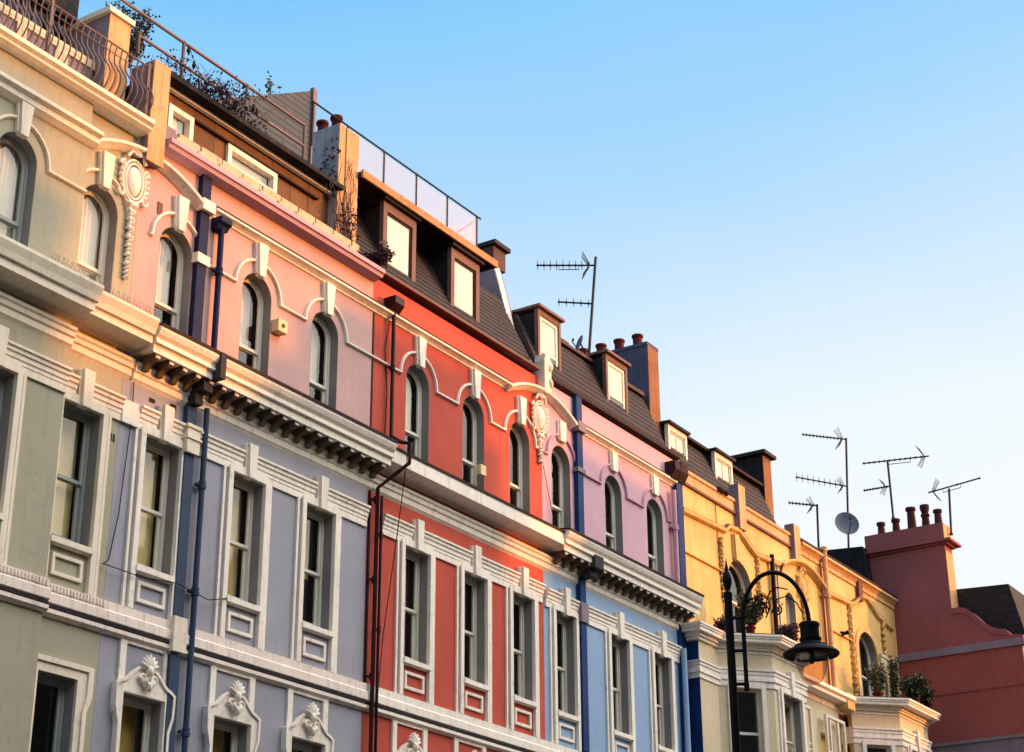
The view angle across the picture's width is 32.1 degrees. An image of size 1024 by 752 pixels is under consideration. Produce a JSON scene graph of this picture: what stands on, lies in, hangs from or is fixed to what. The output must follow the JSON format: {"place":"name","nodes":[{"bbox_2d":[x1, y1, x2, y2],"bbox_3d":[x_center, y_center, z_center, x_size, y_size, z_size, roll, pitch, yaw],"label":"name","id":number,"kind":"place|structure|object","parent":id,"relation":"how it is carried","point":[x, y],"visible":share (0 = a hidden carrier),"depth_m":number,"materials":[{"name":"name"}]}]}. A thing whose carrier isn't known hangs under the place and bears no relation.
{"place":"outdoors","nodes":[
{"label":"outdoors","id":0,"kind":"place"},
{"bbox_2d":[78,0,1023,594],"label":"sky","id":1,"kind":"structure","parent":0,"point":[811,212],"materials":[{"name":"blue"}]},
{"bbox_2d":[799,538,940,751],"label":"terraced house","id":2,"kind":"structure","parent":0,"point":[854,714],"depth_m":39.70,"materials":[{"name":"yellow paint"}]},
{"bbox_2d":[788,497,819,547],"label":"television aerial","id":3,"kind":"object","parent":2,"relation":"attached to","point":[817,517],"visible":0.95,"depth_m":44.23,"materials":[{"name":"metal"}]},
{"bbox_2d":[796,428,849,547],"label":"television aerial","id":4,"kind":"object","parent":2,"relation":"attached to","point":[839,484],"visible":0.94,"depth_m":46.29,"materials":[{"name":"metal"}]},
{"bbox_2d":[835,512,858,533],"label":"satellite dish","id":5,"kind":"object","parent":4,"relation":"attached to","point":[846,523],"visible":1,"depth_m":45.44,"materials":[{"name":"grey paint"}]},
{"bbox_2d":[840,630,848,635],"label":"wall light","id":6,"kind":"object","parent":2,"relation":"attached to","point":[843,633],"visible":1,"depth_m":40.01,"materials":[{"name":"black metal"}]},
{"bbox_2d":[860,633,876,695],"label":"window","id":7,"kind":"structure","parent":2,"relation":"in","point":[864,638],"depth_m":41.57,"materials":[{"name":"white paint"}]},
{"bbox_2d":[864,658,887,695],"bbox_3d":[8.108,6.800,39.695,0.520,0.963,0.456,-15,-27,30],"label":"potted plant","id":8,"kind":"object","parent":2,"relation":"on","point":[878,681],"visible":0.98,"depth_m":39.63,"materials":[{"name":"green plant"}]},
{"bbox_2d":[867,746,888,751],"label":"window","id":9,"kind":"structure","parent":2,"relation":"in","point":[876,747],"depth_m":38.86,"materials":[{"name":"white paint"}]},
{"bbox_2d":[887,655,901,696],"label":"potted plant","id":10,"kind":"object","parent":2,"relation":"on","point":[893,678],"visible":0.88,"depth_m":41.41,"materials":[{"name":"green plant"}]},
{"bbox_2d":[898,671,930,701],"bbox_3d":[9.047,7.055,40.112,0.669,0.811,0.766,2,-23,-5],"label":"potted plant","id":11,"kind":"object","parent":2,"relation":"on","point":[914,685],"visible":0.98,"depth_m":39.96,"materials":[{"name":"green plant"}]},
{"bbox_2d":[919,686,936,708],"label":"potted plant","id":12,"kind":"object","parent":2,"relation":"on","point":[927,699],"visible":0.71,"depth_m":40.48,"materials":[{"name":"green plant"}]},
{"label":"road","id":13,"kind":"structure","parent":0,"visible":0},
{"bbox_2d":[722,559,839,751],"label":"street lamp","id":14,"kind":"object","parent":13,"relation":"on","point":[811,648],"visible":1,"depth_m":15.85,"materials":[{"name":"black metal"}]},
{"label":"pavement","id":15,"kind":"structure","parent":0,"visible":0},
{"bbox_2d":[0,0,170,751],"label":"terraced house","id":16,"kind":"structure","parent":15,"relation":"on","point":[75,325],"depth_m":21.21,"materials":[{"name":"grey paint"}]},
{"bbox_2d":[0,369,13,495],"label":"window","id":17,"kind":"structure","parent":16,"relation":"in","point":[6,378],"depth_m":20.23,"materials":[{"name":"grey paint"}]},
{"bbox_2d":[0,131,36,246],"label":"window","id":18,"kind":"structure","parent":16,"relation":"in","point":[18,230],"depth_m":21.30,"materials":[{"name":"grey paint"}]},
{"bbox_2d":[37,670,74,751],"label":"window","id":19,"kind":"structure","parent":16,"relation":"in","point":[66,686],"depth_m":20.12,"materials":[{"name":"grey paint"}]},
{"bbox_2d":[51,401,99,546],"bbox_3d":[-5.274,1.174,21.039,0.308,1.662,0.642,-15,-27,30],"label":"window","id":20,"kind":"structure","parent":16,"relation":"in","point":[83,498],"depth_m":21.24,"materials":[{"name":"grey paint"}]},
{"bbox_2d":[77,184,117,293],"bbox_3d":[-5.271,-1.559,22.191,0.260,1.752,0.622,-15,-27,30],"label":"window","id":21,"kind":"structure","parent":16,"relation":"in","point":[92,214],"depth_m":22.47,"materials":[{"name":"white paint"}]},
{"bbox_2d":[105,1,160,67],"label":"rooftop shrub","id":22,"kind":"object","parent":16,"relation":"on","point":[144,33],"visible":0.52,"depth_m":24.38,"materials":[{"name":"green plant"}]},
{"bbox_2d":[50,0,397,751],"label":"terraced house","id":23,"kind":"structure","parent":15,"relation":"on","point":[258,446],"depth_m":23.70,"materials":[{"name":"purple paint"}]},
{"bbox_2d":[104,382,134,562],"bbox_3d":[-4.754,1.142,21.541,0.037,2.435,0.314,-11,-25,23],"label":"cable","id":24,"kind":"object","parent":23,"relation":"attached to","point":[122,482],"visible":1,"depth_m":21.54,"materials":[{"name":"black metal"}]},
{"bbox_2d":[119,693,160,751],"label":"window","id":25,"kind":"structure","parent":23,"relation":"in","point":[151,717],"depth_m":21.24,"materials":[{"name":"white paint"}]},
{"bbox_2d":[137,436,178,574],"bbox_3d":[-4.525,1.625,22.107,0.308,1.662,0.642,-15,-27,30],"label":"window","id":26,"kind":"structure","parent":23,"relation":"in","point":[165,516],"depth_m":22.32,"materials":[{"name":"white paint"}]},
{"bbox_2d":[103,563,226,599],"bbox_3d":[-4.155,2.522,21.832,0.083,0.163,2.302,-15,-27,30],"label":"cable","id":27,"kind":"object","parent":23,"relation":"attached to","point":[161,580],"visible":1,"depth_m":21.61,"materials":[{"name":"black metal"}]},
{"bbox_2d":[154,227,191,333],"bbox_3d":[-4.530,-1.105,23.264,0.280,1.752,0.622,-15,-27,30],"label":"window","id":28,"kind":"structure","parent":23,"relation":"in","point":[179,315],"depth_m":23.53,"materials":[{"name":"white paint"}]},
{"bbox_2d":[167,103,194,140],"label":"attic window","id":29,"kind":"structure","parent":23,"relation":"in","point":[188,121],"depth_m":24.70,"materials":[{"name":"beige paint"}]},
{"bbox_2d":[144,49,244,100],"bbox_3d":[-4.634,-4.140,25.150,1.607,0.602,1.529,20,-30,-39],"label":"rooftop shrub","id":30,"kind":"object","parent":23,"relation":"on","point":[211,89],"visible":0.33,"depth_m":24.89,"materials":[{"name":"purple plant"}]},
{"bbox_2d":[186,46,267,120],"bbox_3d":[-4.038,-4.024,25.405,0.060,0.653,1.780,-15,-27,30],"label":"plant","id":31,"kind":"object","parent":23,"relation":"hanging from","point":[188,50],"visible":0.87,"depth_m":25.35,"materials":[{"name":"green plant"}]},
{"bbox_2d":[212,717,246,751],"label":"window","id":32,"kind":"structure","parent":23,"relation":"in","point":[238,732],"depth_m":22.50,"materials":[{"name":"white paint"}]},
{"bbox_2d":[200,79,269,133],"bbox_3d":[-4.101,-3.872,25.723,1.628,0.542,1.522,-15,-27,30],"label":"rooftop shrub","id":33,"kind":"object","parent":23,"relation":"on","point":[231,107],"visible":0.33,"depth_m":25.32,"materials":[{"name":"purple plant"}]},
{"bbox_2d":[227,473,261,604],"bbox_3d":[-3.648,2.159,23.372,0.328,1.662,0.642,-15,-27,30],"label":"window","id":34,"kind":"structure","parent":23,"relation":"in","point":[250,551],"depth_m":23.59,"materials":[{"name":"white paint"}]},
{"bbox_2d":[225,143,277,192],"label":"attic window","id":35,"kind":"structure","parent":23,"relation":"in","point":[272,177],"depth_m":25.83,"materials":[{"name":"beige paint"}]},
{"bbox_2d":[238,273,271,374],"bbox_3d":[-3.657,-0.570,24.532,0.310,1.752,0.622,-15,-27,30],"label":"window","id":36,"kind":"structure","parent":23,"relation":"in","point":[260,355],"depth_m":24.81,"materials":[{"name":"white paint"}]},
{"bbox_2d":[218,87,316,163],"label":"roof shed","id":37,"kind":"structure","parent":23,"relation":"on","point":[297,105],"depth_m":28.87,"materials":[{"name":"grey paint"}]},
{"bbox_2d":[265,71,281,94],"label":"thin rooftop plant","id":38,"kind":"object","parent":37,"relation":"on","point":[268,91],"visible":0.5,"depth_m":29.75,"materials":[{"name":"green plant"}]},
{"bbox_2d":[291,738,320,751],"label":"window","id":39,"kind":"structure","parent":23,"relation":"in","point":[297,745],"depth_m":23.61,"materials":[{"name":"white paint"}]},
{"bbox_2d":[302,505,332,629],"bbox_3d":[-2.844,2.657,24.550,0.368,1.662,0.642,-15,-27,30],"label":"window","id":40,"kind":"structure","parent":23,"relation":"in","point":[321,598],"depth_m":24.77,"materials":[{"name":"white paint"}]},
{"bbox_2d":[309,312,337,408],"bbox_3d":[-2.837,-0.076,25.700,0.310,1.752,0.622,-15,-27,30],"label":"window","id":41,"kind":"structure","parent":23,"relation":"in","point":[328,390],"depth_m":25.98,"materials":[{"name":"white paint"}]},
{"bbox_2d":[320,137,359,242],"bbox_3d":[-2.578,-2.824,27.224,0.673,1.951,0.562,7,-24,-18],"label":"climbing vine","id":42,"kind":"object","parent":23,"relation":"attached to","point":[346,219],"visible":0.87,"depth_m":27.20,"materials":[{"name":"purple plant"}]},
{"bbox_2d":[310,100,564,751],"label":"terraced house","id":43,"kind":"structure","parent":15,"relation":"on","point":[471,561],"depth_m":27.87,"materials":[{"name":"red paint"}]},
{"bbox_2d":[360,238,395,268],"bbox_3d":[-2.042,-1.863,27.256,0.538,0.366,0.540,9,-25,-21],"label":"parapet plant","id":44,"kind":"object","parent":43,"relation":"on","point":[378,255],"visible":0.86,"depth_m":27.21,"materials":[{"name":"purple plant"}]},
{"bbox_2d":[384,321,390,433],"bbox_3d":[-1.885,0.069,26.884,0.014,2.202,0.155,-15,-27,30],"label":"cable","id":45,"kind":"object","parent":43,"relation":"attached to","point":[386,377],"visible":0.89,"depth_m":26.87,"materials":[{"name":"black metal"}]},
{"bbox_2d":[376,454,407,751],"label":"cable","id":46,"kind":"object","parent":43,"relation":"attached to","point":[388,599],"visible":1,"depth_m":25.58,"materials":[{"name":"black metal"}]},
{"bbox_2d":[404,547,426,663],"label":"window","id":47,"kind":"structure","parent":43,"relation":"in","point":[419,612],"depth_m":26.52,"materials":[{"name":"white paint"}]},
{"bbox_2d":[405,364,428,461],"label":"window","id":48,"kind":"structure","parent":43,"relation":"in","point":[421,437],"depth_m":27.74,"materials":[{"name":"white paint"}]},
{"bbox_2d":[462,396,483,489],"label":"window","id":49,"kind":"structure","parent":43,"relation":"in","point":[474,407],"depth_m":28.94,"materials":[{"name":"white paint"}]},
{"bbox_2d":[464,572,483,683],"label":"window","id":50,"kind":"structure","parent":43,"relation":"in","point":[476,635],"depth_m":27.71,"materials":[{"name":"white paint"}]},
{"bbox_2d":[510,422,529,512],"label":"window","id":51,"kind":"structure","parent":43,"relation":"in","point":[522,490],"depth_m":29.98,"materials":[{"name":"white paint"}]},
{"bbox_2d":[513,593,531,700],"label":"window","id":52,"kind":"structure","parent":43,"relation":"in","point":[524,653],"depth_m":28.78,"materials":[{"name":"white paint"}]},
{"bbox_2d":[506,303,704,751],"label":"terraced house","id":53,"kind":"structure","parent":15,"relation":"on","point":[621,603],"depth_m":31.76,"materials":[{"name":"blue paint"}]},
{"bbox_2d":[543,465,554,524],"bbox_3d":[0.645,2.131,30.222,0.013,1.204,0.413,-15,-27,31],"label":"cable","id":54,"kind":"object","parent":53,"relation":"attached to","point":[548,494],"visible":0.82,"depth_m":30.23,"materials":[{"name":"black metal"}]},
{"bbox_2d":[551,445,570,527],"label":"window","id":55,"kind":"structure","parent":53,"relation":"in","point":[564,509],"depth_m":31.02,"materials":[{"name":"white paint"}]},
{"bbox_2d":[557,613,574,715],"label":"window","id":56,"kind":"structure","parent":53,"relation":"in","point":[567,669],"depth_m":29.79,"materials":[{"name":"white paint"}]},
{"bbox_2d":[536,251,596,352],"bbox_3d":[1.167,-0.934,37.038,1.273,3.589,0.356,-3,-23,6],"label":"television aerial","id":57,"kind":"object","parent":53,"relation":"on","point":[588,264],"visible":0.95,"depth_m":37.50,"materials":[{"name":"metal"}]},
{"bbox_2d":[572,335,585,353],"bbox_3d":[1.390,-0.596,36.439,0.246,0.320,0.694,-5,-24,12],"label":"satellite dish","id":58,"kind":"object","parent":53,"relation":"attached to","point":[579,343],"visible":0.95,"depth_m":36.28,"materials":[{"name":"grey paint"}]},
{"bbox_2d":[605,475,622,553],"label":"window","id":59,"kind":"structure","parent":53,"relation":"in","point":[616,539],"depth_m":32.43,"materials":[{"name":"white paint"}]},
{"bbox_2d":[612,636,628,734],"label":"window","id":60,"kind":"structure","parent":53,"relation":"in","point":[621,690],"depth_m":31.20,"materials":[{"name":"white paint"}]},
{"bbox_2d":[647,499,664,574],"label":"window","id":61,"kind":"structure","parent":53,"relation":"in","point":[657,559],"depth_m":33.64,"materials":[{"name":"white paint"}]},
{"bbox_2d":[655,655,671,748],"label":"window","id":62,"kind":"structure","parent":53,"relation":"in","point":[664,714],"depth_m":32.40,"materials":[{"name":"white paint"}]},
{"bbox_2d":[650,419,827,751],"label":"terraced house","id":63,"kind":"structure","parent":15,"relation":"on","point":[777,707],"depth_m":35.17,"materials":[{"name":"yellow paint"}]},
{"bbox_2d":[710,614,725,631],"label":"potted plant","id":64,"kind":"object","parent":63,"relation":"on","point":[720,624],"visible":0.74,"depth_m":33.86,"materials":[{"name":"purple plant"}]},
{"bbox_2d":[715,503,724,616],"bbox_3d":[4.151,3.838,35.417,0.014,2.701,0.215,-15,-27,30],"label":"cable","id":65,"kind":"object","parent":63,"relation":"attached to","point":[719,561],"visible":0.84,"depth_m":35.41,"materials":[{"name":"black metal"}]},
{"bbox_2d":[728,561,751,626],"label":"window","id":66,"kind":"structure","parent":63,"relation":"in","point":[742,574],"depth_m":36.51,"materials":[{"name":"white paint"}]},
{"bbox_2d":[737,689,761,751],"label":"window","id":67,"kind":"structure","parent":63,"relation":"in","point":[758,734],"depth_m":33.66,"materials":[{"name":"white paint"}]},
{"bbox_2d":[735,589,767,632],"bbox_3d":[4.627,4.569,34.323,0.626,0.891,0.533,-7,-24,16],"label":"potted plant","id":68,"kind":"object","parent":63,"relation":"on","point":[751,620],"visible":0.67,"depth_m":34.26,"materials":[{"name":"green plant"}]},
{"bbox_2d":[773,622,799,640],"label":"potted plant","id":69,"kind":"object","parent":63,"relation":"on","point":[791,631],"visible":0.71,"depth_m":35.27,"materials":[{"name":"purple plant"}]},
{"bbox_2d":[785,709,790,751],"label":"window","id":70,"kind":"structure","parent":63,"relation":"in","point":[786,712],"depth_m":35.51,"materials":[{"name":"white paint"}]},
{"bbox_2d":[785,592,797,641],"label":"window","id":71,"kind":"structure","parent":63,"relation":"in","point":[790,605],"depth_m":38.21,"materials":[{"name":"white paint"}]},
{"bbox_2d":[784,695,802,751],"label":"window","id":72,"kind":"structure","parent":63,"relation":"in","point":[794,707],"depth_m":34.59,"materials":[{"name":"white paint"}]},
{"bbox_2d":[864,504,1023,751],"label":"gabled house","id":73,"kind":"structure","parent":15,"relation":"on","point":[962,650],"depth_m":42.34,"materials":[{"name":"red paint"}]},
{"bbox_2d":[862,447,928,518],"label":"television aerial","id":74,"kind":"object","parent":73,"relation":"attached to","point":[889,479],"visible":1,"depth_m":44.81,"materials":[{"name":"metal"}]},
{"bbox_2d":[928,477,980,535],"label":"television aerial","id":75,"kind":"object","parent":73,"relation":"attached to","point":[950,514],"visible":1,"depth_m":43.88,"materials":[{"name":"metal"}]}
]}

